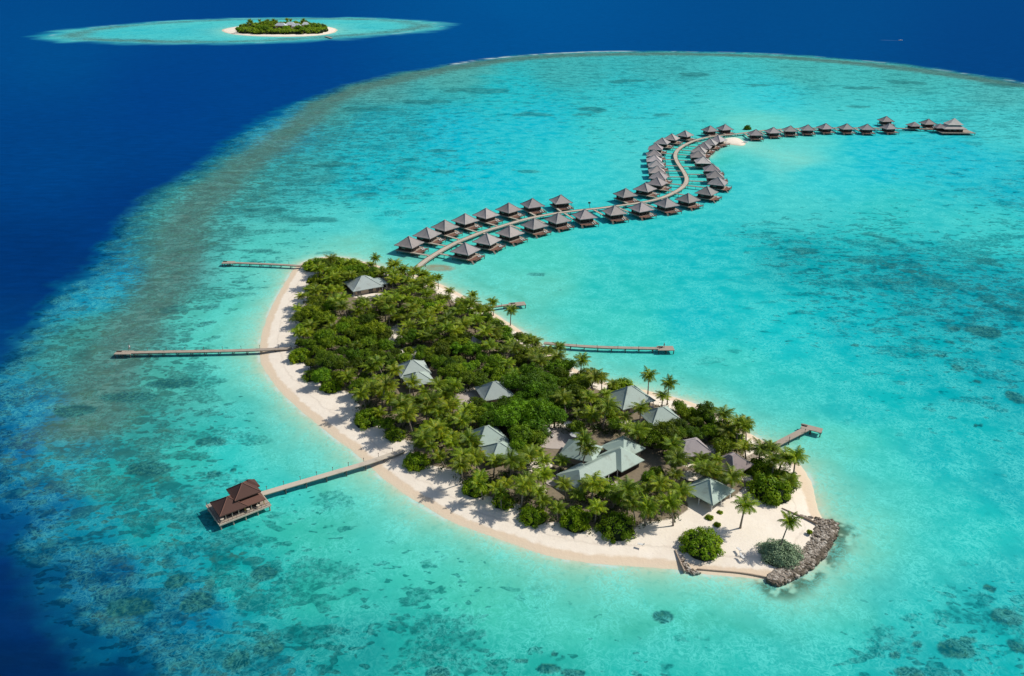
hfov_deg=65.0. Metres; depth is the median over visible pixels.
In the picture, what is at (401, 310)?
broadleaf tree
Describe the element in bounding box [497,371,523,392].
broadleaf tree
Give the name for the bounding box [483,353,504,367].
broadleaf tree
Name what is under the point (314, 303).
palm tree
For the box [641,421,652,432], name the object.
broadleaf tree
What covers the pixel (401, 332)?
palm tree
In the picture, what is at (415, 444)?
palm tree
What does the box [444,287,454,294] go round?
palm tree
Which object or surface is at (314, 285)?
palm tree
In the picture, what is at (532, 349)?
palm tree
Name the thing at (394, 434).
round bush
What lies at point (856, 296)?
water
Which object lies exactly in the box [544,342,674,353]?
pier
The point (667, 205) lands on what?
overwater villa
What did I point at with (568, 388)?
broadleaf tree
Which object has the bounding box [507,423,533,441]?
broadleaf tree
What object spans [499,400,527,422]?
broadleaf tree
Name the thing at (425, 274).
palm tree
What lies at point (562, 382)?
broadleaf tree
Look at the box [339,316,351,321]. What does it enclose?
broadleaf tree
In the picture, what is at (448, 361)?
broadleaf tree
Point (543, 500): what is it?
palm tree
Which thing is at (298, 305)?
palm tree
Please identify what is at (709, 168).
overwater villa
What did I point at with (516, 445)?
broadleaf tree
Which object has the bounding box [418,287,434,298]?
palm tree
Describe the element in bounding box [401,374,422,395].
palm tree
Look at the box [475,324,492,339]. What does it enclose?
palm tree
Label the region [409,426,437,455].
palm tree
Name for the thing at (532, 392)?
broadleaf tree
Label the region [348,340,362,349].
palm tree
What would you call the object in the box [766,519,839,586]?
rock seawall
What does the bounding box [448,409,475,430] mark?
palm tree
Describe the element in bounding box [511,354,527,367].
broadleaf tree
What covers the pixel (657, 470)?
broadleaf tree
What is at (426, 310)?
palm tree
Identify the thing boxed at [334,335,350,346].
broadleaf tree
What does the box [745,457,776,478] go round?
round bush
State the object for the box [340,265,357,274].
broadleaf tree
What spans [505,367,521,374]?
palm tree
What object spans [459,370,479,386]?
broadleaf tree
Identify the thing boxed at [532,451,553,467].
palm tree
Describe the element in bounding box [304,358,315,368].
broadleaf tree
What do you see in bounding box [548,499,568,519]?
palm tree
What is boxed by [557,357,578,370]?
broadleaf tree
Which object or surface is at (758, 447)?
palm tree
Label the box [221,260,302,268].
pier
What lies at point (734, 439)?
palm tree
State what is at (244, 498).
overwater restaurant
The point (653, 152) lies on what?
overwater villa
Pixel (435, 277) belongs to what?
palm tree
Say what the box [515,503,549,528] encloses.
round bush
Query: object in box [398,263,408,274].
palm tree
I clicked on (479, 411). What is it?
broadleaf tree
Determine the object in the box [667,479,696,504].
palm tree
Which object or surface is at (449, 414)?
palm tree
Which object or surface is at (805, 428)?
pier
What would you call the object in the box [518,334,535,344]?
palm tree
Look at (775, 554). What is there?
bush
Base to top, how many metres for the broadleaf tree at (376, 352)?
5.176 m
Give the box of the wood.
[237,20,328,33]
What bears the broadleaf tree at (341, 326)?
on the island ground at (434, 488)
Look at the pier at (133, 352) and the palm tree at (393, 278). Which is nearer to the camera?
the pier at (133, 352)
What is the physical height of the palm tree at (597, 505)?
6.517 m
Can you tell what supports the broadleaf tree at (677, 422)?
on the island ground at (434, 488)
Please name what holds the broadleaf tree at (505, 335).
on the island ground at (434, 488)
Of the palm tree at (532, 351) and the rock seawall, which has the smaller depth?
the rock seawall
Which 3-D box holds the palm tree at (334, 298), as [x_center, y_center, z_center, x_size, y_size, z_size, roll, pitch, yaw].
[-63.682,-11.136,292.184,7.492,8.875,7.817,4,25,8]
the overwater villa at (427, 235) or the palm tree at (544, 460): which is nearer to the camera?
the palm tree at (544, 460)
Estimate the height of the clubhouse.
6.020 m
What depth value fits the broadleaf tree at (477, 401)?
229.78 m
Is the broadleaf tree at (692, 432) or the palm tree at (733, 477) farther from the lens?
the broadleaf tree at (692, 432)
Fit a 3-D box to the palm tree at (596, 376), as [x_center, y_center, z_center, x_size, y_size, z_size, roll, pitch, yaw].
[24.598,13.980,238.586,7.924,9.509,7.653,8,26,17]
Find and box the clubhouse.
[556,435,645,492]
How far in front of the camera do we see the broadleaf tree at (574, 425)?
219.62 m
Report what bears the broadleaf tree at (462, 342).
on the island ground at (434, 488)
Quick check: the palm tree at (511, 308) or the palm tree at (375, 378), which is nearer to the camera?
the palm tree at (375, 378)
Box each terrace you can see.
[455,391,479,409]
[540,428,583,448]
[546,476,561,487]
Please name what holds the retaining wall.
on the island ground at (434, 488)
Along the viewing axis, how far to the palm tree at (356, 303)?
295.67 m
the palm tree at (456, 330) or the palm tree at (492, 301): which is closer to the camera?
the palm tree at (456, 330)
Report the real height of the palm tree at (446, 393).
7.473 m
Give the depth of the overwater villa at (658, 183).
459.07 m
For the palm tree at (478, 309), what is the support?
on the island ground at (434, 488)
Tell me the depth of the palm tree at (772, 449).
206.42 m
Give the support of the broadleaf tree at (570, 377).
on the island ground at (434, 488)
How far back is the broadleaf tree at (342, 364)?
252.38 m
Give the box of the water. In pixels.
[0,0,1023,675]
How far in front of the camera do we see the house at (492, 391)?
237.13 m
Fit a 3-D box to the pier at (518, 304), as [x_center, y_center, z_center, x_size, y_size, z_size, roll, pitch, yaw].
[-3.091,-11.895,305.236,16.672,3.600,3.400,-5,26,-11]
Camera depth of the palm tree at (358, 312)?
288.24 m
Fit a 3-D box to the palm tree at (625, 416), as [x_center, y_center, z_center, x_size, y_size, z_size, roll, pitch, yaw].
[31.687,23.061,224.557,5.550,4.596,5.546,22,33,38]
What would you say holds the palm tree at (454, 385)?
on the island ground at (434, 488)
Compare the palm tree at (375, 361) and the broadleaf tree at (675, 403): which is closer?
the broadleaf tree at (675, 403)
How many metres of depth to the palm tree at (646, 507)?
182.46 m
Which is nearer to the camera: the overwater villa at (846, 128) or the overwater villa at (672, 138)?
the overwater villa at (672, 138)
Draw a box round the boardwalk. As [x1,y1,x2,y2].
[412,127,933,268]
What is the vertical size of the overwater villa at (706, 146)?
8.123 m
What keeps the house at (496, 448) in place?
on the island ground at (434, 488)
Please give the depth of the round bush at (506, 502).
193.05 m
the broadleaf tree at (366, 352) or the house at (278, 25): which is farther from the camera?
the house at (278, 25)
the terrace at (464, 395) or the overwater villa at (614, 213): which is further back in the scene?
the overwater villa at (614, 213)
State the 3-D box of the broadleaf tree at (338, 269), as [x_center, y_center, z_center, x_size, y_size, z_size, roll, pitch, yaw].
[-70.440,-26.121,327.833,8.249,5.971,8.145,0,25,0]
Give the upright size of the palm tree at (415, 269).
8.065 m
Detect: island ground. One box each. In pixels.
[222,26,336,36]
[260,257,821,578]
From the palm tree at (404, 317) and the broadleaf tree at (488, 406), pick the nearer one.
the broadleaf tree at (488, 406)
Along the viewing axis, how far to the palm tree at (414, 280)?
312.54 m
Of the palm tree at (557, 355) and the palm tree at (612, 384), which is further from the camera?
the palm tree at (557, 355)
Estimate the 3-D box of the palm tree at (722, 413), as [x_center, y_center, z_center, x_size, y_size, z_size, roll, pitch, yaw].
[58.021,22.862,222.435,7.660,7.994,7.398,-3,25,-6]
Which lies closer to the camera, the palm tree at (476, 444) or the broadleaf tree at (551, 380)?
the palm tree at (476, 444)
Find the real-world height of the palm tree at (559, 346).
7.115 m
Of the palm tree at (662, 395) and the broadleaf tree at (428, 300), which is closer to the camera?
the palm tree at (662, 395)
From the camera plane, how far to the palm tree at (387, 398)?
231.46 m
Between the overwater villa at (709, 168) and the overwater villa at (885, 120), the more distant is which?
the overwater villa at (885, 120)
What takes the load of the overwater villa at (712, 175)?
in the water
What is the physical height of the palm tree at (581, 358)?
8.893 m
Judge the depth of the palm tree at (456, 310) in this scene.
286.69 m
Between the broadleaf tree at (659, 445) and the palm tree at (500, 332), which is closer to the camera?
the broadleaf tree at (659, 445)
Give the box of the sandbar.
[724,137,745,145]
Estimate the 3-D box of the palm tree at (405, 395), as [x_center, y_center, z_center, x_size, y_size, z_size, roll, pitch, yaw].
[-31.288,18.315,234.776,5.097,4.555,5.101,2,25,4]
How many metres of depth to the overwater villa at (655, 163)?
498.42 m
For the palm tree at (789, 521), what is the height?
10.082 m
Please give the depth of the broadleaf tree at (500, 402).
227.46 m
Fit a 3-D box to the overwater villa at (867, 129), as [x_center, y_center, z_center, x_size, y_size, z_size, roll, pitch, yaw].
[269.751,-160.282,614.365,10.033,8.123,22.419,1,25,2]
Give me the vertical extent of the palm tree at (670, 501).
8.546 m
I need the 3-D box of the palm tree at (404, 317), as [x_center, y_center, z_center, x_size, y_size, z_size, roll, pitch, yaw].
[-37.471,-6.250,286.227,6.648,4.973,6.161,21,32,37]
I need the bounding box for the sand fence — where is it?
[782,508,816,524]
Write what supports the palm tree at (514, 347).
on the island ground at (434, 488)
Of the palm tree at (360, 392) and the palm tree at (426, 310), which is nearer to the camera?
the palm tree at (360, 392)
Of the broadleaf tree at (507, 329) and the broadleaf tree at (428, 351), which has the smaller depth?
the broadleaf tree at (428, 351)
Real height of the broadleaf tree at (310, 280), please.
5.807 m
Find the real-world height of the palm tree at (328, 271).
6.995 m
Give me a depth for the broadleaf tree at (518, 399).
231.63 m
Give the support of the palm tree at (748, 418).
on the island ground at (434, 488)
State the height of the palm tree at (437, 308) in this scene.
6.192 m
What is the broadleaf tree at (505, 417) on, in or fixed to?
on the island ground at (434, 488)
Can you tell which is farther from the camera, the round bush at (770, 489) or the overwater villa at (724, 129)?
the overwater villa at (724, 129)
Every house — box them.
[275,23,286,27]
[344,275,383,295]
[372,278,387,288]
[397,359,431,382]
[402,371,432,392]
[469,336,480,343]
[471,425,508,452]
[475,381,513,403]
[479,439,517,465]
[603,385,655,414]
[641,406,679,429]
[673,437,712,463]
[715,452,753,481]
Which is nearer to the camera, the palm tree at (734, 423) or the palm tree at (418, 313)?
the palm tree at (734, 423)
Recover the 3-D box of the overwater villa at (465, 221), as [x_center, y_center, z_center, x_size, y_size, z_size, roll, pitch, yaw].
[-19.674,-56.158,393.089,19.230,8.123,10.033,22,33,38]
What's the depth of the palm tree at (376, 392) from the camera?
236.33 m
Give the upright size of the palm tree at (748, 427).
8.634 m
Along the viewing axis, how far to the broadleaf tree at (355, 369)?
249.86 m
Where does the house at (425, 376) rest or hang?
on the island ground at (434, 488)
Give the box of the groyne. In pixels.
[675,549,684,573]
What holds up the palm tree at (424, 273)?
on the island ground at (434, 488)
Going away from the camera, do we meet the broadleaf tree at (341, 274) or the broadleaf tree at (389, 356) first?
the broadleaf tree at (389, 356)
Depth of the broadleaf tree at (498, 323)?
279.72 m
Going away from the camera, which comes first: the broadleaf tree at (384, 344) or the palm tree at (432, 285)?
the broadleaf tree at (384, 344)
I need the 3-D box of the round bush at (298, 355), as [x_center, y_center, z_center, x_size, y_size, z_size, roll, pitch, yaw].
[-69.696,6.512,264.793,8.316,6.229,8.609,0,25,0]
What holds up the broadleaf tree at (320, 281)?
on the island ground at (434, 488)
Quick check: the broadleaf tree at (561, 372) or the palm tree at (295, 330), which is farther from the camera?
the palm tree at (295, 330)
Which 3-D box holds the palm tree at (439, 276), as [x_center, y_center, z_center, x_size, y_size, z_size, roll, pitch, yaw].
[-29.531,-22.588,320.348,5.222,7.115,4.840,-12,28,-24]
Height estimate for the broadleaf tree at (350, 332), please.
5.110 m
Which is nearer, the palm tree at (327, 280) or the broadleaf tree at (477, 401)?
the broadleaf tree at (477, 401)
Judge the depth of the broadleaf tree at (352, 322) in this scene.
280.36 m
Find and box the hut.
[905,122,922,130]
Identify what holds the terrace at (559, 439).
on the island ground at (434, 488)
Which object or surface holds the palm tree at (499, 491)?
on the island ground at (434, 488)
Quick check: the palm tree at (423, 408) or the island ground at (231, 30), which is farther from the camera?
the island ground at (231, 30)
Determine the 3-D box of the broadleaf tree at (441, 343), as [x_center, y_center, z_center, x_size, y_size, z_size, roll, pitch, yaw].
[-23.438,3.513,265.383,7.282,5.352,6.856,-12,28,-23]
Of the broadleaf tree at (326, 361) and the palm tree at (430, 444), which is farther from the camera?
the broadleaf tree at (326, 361)
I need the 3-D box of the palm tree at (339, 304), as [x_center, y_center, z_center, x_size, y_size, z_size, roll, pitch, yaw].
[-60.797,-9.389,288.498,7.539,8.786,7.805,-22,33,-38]
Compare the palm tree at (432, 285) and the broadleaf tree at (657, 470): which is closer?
the broadleaf tree at (657, 470)
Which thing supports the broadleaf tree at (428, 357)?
on the island ground at (434, 488)
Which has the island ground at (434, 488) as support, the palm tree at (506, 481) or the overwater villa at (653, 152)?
the palm tree at (506, 481)
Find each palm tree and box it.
[287,325,307,338]
[291,303,303,311]
[294,292,308,304]
[295,306,305,312]
[298,327,314,337]
[300,318,318,328]
[305,284,324,295]
[305,301,321,307]
[307,282,325,292]
[309,261,327,278]
[319,272,337,285]
[321,267,333,274]
[321,283,335,294]
[322,314,338,322]
[322,322,338,329]
[323,253,338,262]
[324,291,339,297]
[325,271,341,284]
[325,294,345,315]
[327,277,345,286]
[327,309,340,324]
[329,299,351,317]
[332,284,344,292]
[336,291,351,311]
[336,368,356,388]
[339,257,355,265]
[343,270,358,289]
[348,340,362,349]
[349,305,366,319]
[350,385,371,408]
[351,300,359,307]
[355,295,369,303]
[356,299,372,312]
[357,360,381,376]
[359,381,378,404]
[364,308,378,312]
[365,260,376,266]
[365,354,387,372]
[367,372,390,393]
[369,252,381,262]
[370,404,387,417]
[371,295,386,310]
[371,375,398,407]
[371,384,392,401]
[374,266,387,279]
[377,295,395,315]
[378,303,399,325]
[380,289,390,296]
[380,391,397,412]
[382,268,397,275]
[383,361,403,380]
[384,273,401,290]
[386,268,400,285]
[386,292,400,303]
[387,258,404,267]
[387,311,399,324]
[387,394,412,427]
[389,288,404,295]
[390,403,418,433]
[395,327,408,336]
[395,402,420,424]
[397,393,410,400]
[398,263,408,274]
[398,312,413,320]
[399,318,415,329]
[400,273,414,284]
[400,292,412,302]
[401,286,412,295]
[401,300,421,319]
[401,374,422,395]
[403,282,420,295]
[406,264,421,275]
[406,322,418,329]
[406,395,423,405]
[407,276,420,294]
[409,308,428,328]
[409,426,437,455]
[411,436,423,450]
[413,283,425,296]
[414,308,430,317]
[416,269,427,276]
[416,275,435,297]
[416,330,428,344]
[416,385,430,395]
[416,399,437,419]
[417,270,432,277]
[417,318,432,327]
[417,389,442,414]
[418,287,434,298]
[418,326,430,334]
[419,316,435,327]
[419,327,442,348]
[419,418,435,428]
[421,418,448,440]
[421,439,438,462]
[425,274,438,281]
[425,307,437,315]
[425,323,443,342]
[426,281,439,288]
[426,376,447,392]
[428,447,449,467]
[429,402,451,416]
[430,303,443,314]
[432,294,444,302]
[432,316,450,334]
[433,298,446,305]
[433,385,454,401]
[433,413,454,423]
[433,430,446,446]
[434,273,443,288]
[436,417,453,432]
[437,310,457,322]
[437,319,454,336]
[438,397,459,412]
[440,293,452,306]
[440,436,460,456]
[442,410,456,429]
[443,429,458,446]
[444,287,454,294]
[446,325,463,335]
[446,377,463,396]
[447,447,474,471]
[447,454,473,483]
[448,304,467,318]
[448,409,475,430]
[454,315,473,329]
[454,401,476,414]
[454,429,465,438]
[455,426,484,447]
[459,295,481,315]
[463,447,488,470]
[464,435,483,450]
[466,290,477,297]
[466,312,485,332]
[468,303,485,324]
[468,473,488,499]
[471,468,489,479]
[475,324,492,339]
[480,322,501,337]
[480,338,498,354]
[481,303,494,312]
[484,453,503,477]
[485,296,499,315]
[487,480,503,498]
[490,331,501,342]
[491,483,509,510]
[494,325,505,333]
[496,476,513,494]
[497,343,508,354]
[497,447,527,474]
[499,357,515,367]
[502,337,515,345]
[503,339,525,360]
[504,304,518,325]
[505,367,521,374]
[508,457,529,471]
[508,473,538,507]
[517,443,545,466]
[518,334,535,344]
[518,469,541,495]
[523,343,542,349]
[524,348,540,360]
[525,347,540,362]
[527,335,541,345]
[527,352,551,369]
[528,481,549,502]
[530,346,548,355]
[530,445,546,455]
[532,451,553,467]
[532,464,554,484]
[532,494,553,508]
[540,345,555,357]
[545,348,568,361]
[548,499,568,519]
[549,388,575,419]
[553,341,565,359]
[553,453,571,471]
[553,476,573,499]
[567,485,587,505]
[569,407,586,419]
[570,399,586,408]
[572,427,595,454]
[573,352,591,367]
[575,439,602,462]
[576,389,599,408]
[576,477,592,495]
[577,470,609,504]
[578,404,604,426]
[582,368,608,390]
[586,497,608,523]
[593,394,621,429]
[597,372,609,391]
[598,387,613,397]
[602,481,636,510]
[605,378,620,389]
[610,475,642,513]
[616,411,633,422]
[619,420,633,433]
[619,494,640,520]
[623,420,651,441]
[631,399,651,423]
[634,492,659,525]
[638,481,652,497]
[639,365,660,393]
[643,472,674,493]
[653,493,667,512]
[655,389,670,406]
[656,489,684,525]
[661,374,677,404]
[661,434,684,452]
[663,446,693,467]
[666,466,685,482]
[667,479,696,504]
[688,459,712,474]
[691,451,710,462]
[695,460,717,476]
[706,460,724,479]
[709,404,736,421]
[709,452,724,463]
[715,421,740,437]
[716,462,750,487]
[723,414,751,450]
[730,492,761,528]
[732,438,755,458]
[734,416,755,441]
[736,414,755,441]
[748,436,773,459]
[758,448,786,473]
[760,439,780,453]
[774,445,796,470]
[776,471,801,488]
[777,510,803,544]
[783,445,810,472]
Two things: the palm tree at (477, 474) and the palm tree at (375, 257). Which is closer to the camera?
the palm tree at (477, 474)
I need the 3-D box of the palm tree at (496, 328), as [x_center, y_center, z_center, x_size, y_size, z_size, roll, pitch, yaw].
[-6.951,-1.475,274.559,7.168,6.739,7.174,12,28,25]
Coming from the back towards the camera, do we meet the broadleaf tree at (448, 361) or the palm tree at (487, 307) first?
the palm tree at (487, 307)
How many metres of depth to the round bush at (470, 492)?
197.21 m
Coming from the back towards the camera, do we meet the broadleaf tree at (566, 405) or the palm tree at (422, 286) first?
the palm tree at (422, 286)
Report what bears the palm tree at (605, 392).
on the island ground at (434, 488)
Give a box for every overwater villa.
[394,236,428,256]
[412,227,448,247]
[431,220,462,239]
[438,242,484,264]
[451,213,482,232]
[458,233,505,253]
[473,208,502,226]
[482,225,527,245]
[495,202,524,220]
[507,218,551,237]
[520,198,546,216]
[533,213,574,232]
[549,194,573,211]
[563,209,598,227]
[593,205,628,223]
[613,188,639,203]
[619,202,656,220]
[633,182,659,198]
[643,198,681,214]
[646,149,673,161]
[646,154,677,167]
[647,160,680,173]
[647,177,673,192]
[648,143,672,155]
[648,165,684,179]
[649,171,683,185]
[653,137,676,149]
[660,193,703,210]
[665,133,682,145]
[675,186,721,202]
[676,130,696,140]
[678,146,710,158]
[679,150,709,162]
[681,142,715,154]
[683,156,714,166]
[686,138,720,149]
[687,177,731,192]
[688,163,724,177]
[689,170,727,184]
[696,135,729,145]
[701,125,718,135]
[716,124,733,135]
[744,129,763,141]
[760,127,781,138]
[780,125,798,137]
[796,124,815,135]
[813,123,835,134]
[834,123,855,134]
[855,124,875,135]
[875,123,899,134]
[877,116,895,125]
[918,119,936,128]
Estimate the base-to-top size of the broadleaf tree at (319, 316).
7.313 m
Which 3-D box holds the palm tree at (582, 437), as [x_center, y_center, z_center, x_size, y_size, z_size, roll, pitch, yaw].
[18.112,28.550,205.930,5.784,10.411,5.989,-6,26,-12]
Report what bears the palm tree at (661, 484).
on the island ground at (434, 488)
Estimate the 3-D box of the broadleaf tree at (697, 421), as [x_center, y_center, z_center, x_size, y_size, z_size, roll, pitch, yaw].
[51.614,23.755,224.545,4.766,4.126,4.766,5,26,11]
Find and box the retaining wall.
[697,568,765,577]
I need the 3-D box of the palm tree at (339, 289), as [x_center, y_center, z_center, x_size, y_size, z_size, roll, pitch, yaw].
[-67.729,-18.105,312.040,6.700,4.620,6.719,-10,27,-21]
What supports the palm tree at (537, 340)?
on the island ground at (434, 488)
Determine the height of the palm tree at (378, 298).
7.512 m
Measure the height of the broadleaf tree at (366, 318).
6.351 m
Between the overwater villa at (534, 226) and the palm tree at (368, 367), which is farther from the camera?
the overwater villa at (534, 226)
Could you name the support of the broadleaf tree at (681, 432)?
on the island ground at (434, 488)
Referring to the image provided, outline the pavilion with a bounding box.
[683,476,734,510]
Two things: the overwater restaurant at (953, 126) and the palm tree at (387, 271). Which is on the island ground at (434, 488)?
the palm tree at (387, 271)
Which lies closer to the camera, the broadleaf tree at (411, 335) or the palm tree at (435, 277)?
the broadleaf tree at (411, 335)
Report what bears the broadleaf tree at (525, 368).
on the island ground at (434, 488)
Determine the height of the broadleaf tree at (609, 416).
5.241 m
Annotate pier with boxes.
[114,344,291,357]
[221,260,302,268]
[260,448,404,495]
[490,302,525,308]
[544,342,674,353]
[744,423,822,460]
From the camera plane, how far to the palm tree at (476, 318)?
281.02 m
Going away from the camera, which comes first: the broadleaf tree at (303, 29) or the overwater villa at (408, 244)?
the overwater villa at (408, 244)
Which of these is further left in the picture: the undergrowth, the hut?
the undergrowth
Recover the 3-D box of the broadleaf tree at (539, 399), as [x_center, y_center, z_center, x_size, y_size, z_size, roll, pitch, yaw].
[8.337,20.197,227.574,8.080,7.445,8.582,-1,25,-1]
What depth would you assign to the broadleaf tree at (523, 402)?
227.69 m
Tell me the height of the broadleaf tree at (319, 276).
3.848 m
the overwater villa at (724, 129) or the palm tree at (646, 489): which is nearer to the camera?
the palm tree at (646, 489)
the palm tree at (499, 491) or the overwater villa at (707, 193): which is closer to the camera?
the palm tree at (499, 491)
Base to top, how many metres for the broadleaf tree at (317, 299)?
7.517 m
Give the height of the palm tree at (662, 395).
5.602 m
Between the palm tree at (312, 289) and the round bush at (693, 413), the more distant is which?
the palm tree at (312, 289)
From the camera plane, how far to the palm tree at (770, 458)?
200.13 m
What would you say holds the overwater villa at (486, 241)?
in the water
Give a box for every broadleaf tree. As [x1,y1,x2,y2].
[260,26,269,30]
[289,310,308,323]
[294,336,304,347]
[299,27,307,33]
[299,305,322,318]
[301,338,319,349]
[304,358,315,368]
[306,275,319,284]
[306,295,326,307]
[309,329,321,339]
[311,345,327,354]
[311,368,331,383]
[312,310,336,326]
[313,258,326,263]
[313,273,323,278]
[313,327,337,342]
[313,348,333,360]
[314,260,334,271]
[314,351,343,368]
[317,277,326,287]
[319,336,336,350]
[322,302,337,311]
[330,370,343,379]
[332,358,349,369]
[333,270,345,279]
[334,266,345,272]
[334,321,349,335]
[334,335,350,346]
[335,346,348,354]
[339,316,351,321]
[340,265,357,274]
[342,327,355,340]
[344,318,360,328]
[345,347,361,359]
[345,367,357,378]
[347,357,362,373]
[350,377,363,392]
[353,264,366,272]
[355,325,366,333]
[355,332,366,340]
[356,313,375,324]
[358,348,372,359]
[358,372,369,378]
[360,336,377,348]
[361,319,386,334]
[365,269,375,273]
[365,311,381,321]
[365,334,378,342]
[365,344,381,352]
[366,271,377,277]
[370,349,384,356]
[375,351,395,366]
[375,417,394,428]
[376,328,394,341]
[378,337,394,354]
[384,359,397,367]
[388,348,401,356]
[394,334,409,347]
[395,308,408,314]
[395,352,412,362]
[403,346,414,354]
[404,328,419,344]
[406,297,425,307]
[414,344,427,351]
[414,351,425,359]
[422,298,434,305]
[422,302,436,308]
[423,347,437,355]
[425,354,436,365]
[430,354,447,368]
[431,340,450,351]
[434,346,450,355]
[437,367,446,378]
[441,362,466,377]
[442,357,457,367]
[443,375,460,385]
[445,334,458,345]
[449,342,462,354]
[450,355,465,363]
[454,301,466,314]
[455,329,472,340]
[455,338,471,353]
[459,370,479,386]
[461,361,476,372]
[462,341,484,359]
[464,308,474,314]
[465,396,487,409]
[469,406,487,425]
[470,335,483,343]
[470,359,479,369]
[472,376,491,386]
[474,369,488,380]
[475,351,487,364]
[477,411,501,427]
[479,311,492,322]
[481,364,493,376]
[482,402,496,411]
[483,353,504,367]
[487,317,502,323]
[490,374,500,381]
[491,320,505,328]
[491,364,508,376]
[491,404,520,432]
[493,395,519,408]
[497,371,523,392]
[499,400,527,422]
[501,332,513,339]
[502,326,513,332]
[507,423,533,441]
[508,438,527,453]
[511,332,525,343]
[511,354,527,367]
[512,390,532,399]
[512,397,523,402]
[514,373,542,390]
[517,346,529,355]
[517,400,527,419]
[519,333,533,342]
[519,362,543,375]
[519,398,554,419]
[521,369,548,382]
[521,413,550,429]
[524,379,547,397]
[525,430,548,446]
[527,397,554,411]
[531,426,551,437]
[534,390,559,407]
[535,382,562,397]
[540,373,558,385]
[542,405,568,427]
[543,359,567,373]
[552,367,569,378]
[555,377,568,387]
[555,400,571,410]
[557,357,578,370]
[565,384,575,392]
[566,419,585,431]
[568,374,578,384]
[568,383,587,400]
[569,373,591,387]
[575,367,597,375]
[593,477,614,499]
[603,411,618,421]
[605,416,624,432]
[639,429,661,448]
[640,470,654,483]
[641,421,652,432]
[649,466,664,476]
[651,419,678,438]
[654,436,671,454]
[669,418,687,428]
[671,399,686,408]
[672,402,690,417]
[675,426,687,439]
[684,425,703,438]
[688,416,704,426]
[694,400,714,417]
[699,423,719,437]
[702,413,715,423]
[711,435,735,455]
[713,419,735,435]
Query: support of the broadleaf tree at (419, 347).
on the island ground at (434, 488)
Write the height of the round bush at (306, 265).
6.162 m
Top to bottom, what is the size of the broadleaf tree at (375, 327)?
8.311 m
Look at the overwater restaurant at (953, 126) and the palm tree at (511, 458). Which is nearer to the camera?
the palm tree at (511, 458)
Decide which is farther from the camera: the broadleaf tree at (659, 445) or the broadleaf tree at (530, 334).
the broadleaf tree at (530, 334)
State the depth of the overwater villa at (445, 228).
383.62 m
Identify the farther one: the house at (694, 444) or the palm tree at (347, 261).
the palm tree at (347, 261)
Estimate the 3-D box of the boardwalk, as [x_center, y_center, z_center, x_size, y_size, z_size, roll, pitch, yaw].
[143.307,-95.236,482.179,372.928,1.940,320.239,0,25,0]
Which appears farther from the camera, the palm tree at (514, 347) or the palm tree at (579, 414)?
the palm tree at (514, 347)
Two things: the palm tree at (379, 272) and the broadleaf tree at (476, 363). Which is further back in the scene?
the palm tree at (379, 272)
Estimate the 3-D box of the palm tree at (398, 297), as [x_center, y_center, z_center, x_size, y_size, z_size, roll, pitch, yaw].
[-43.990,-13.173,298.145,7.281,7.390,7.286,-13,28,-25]
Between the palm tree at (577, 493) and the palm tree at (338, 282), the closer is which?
the palm tree at (577, 493)
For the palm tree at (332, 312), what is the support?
on the island ground at (434, 488)
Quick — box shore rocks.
[800,514,838,526]
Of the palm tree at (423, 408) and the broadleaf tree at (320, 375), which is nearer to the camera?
the palm tree at (423, 408)
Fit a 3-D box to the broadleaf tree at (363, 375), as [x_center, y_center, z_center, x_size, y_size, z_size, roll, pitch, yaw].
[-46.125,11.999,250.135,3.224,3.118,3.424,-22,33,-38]
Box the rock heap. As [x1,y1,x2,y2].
[680,555,700,574]
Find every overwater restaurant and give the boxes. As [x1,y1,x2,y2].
[206,479,270,529]
[932,118,975,134]
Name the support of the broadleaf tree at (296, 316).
on the island ground at (434, 488)
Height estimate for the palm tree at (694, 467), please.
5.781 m
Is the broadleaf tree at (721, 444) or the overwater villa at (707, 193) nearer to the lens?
the broadleaf tree at (721, 444)
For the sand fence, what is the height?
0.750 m
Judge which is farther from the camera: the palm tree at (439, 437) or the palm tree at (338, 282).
the palm tree at (338, 282)
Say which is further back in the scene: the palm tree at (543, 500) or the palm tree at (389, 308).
the palm tree at (389, 308)
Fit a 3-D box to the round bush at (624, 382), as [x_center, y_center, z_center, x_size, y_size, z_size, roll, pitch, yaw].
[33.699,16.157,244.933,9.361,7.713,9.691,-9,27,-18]
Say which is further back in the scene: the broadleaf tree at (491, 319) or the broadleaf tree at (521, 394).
the broadleaf tree at (491, 319)
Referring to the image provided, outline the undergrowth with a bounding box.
[290,262,796,534]
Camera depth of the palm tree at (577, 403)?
230.34 m
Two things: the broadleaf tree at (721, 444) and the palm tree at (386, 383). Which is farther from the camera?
the palm tree at (386, 383)
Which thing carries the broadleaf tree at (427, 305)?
on the island ground at (434, 488)
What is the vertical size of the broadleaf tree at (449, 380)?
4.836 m
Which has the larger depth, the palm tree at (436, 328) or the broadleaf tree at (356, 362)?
the palm tree at (436, 328)
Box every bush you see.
[287,347,311,364]
[301,257,323,271]
[301,368,316,381]
[318,378,343,393]
[324,257,343,268]
[353,408,381,430]
[384,427,406,442]
[402,451,430,471]
[461,477,489,497]
[491,494,515,510]
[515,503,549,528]
[559,503,592,532]
[593,509,637,543]
[606,377,636,390]
[678,526,725,561]
[682,407,700,419]
[705,513,713,520]
[713,521,720,527]
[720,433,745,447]
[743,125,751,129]
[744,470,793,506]
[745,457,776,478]
[755,537,804,569]
[771,467,800,487]
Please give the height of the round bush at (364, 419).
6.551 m

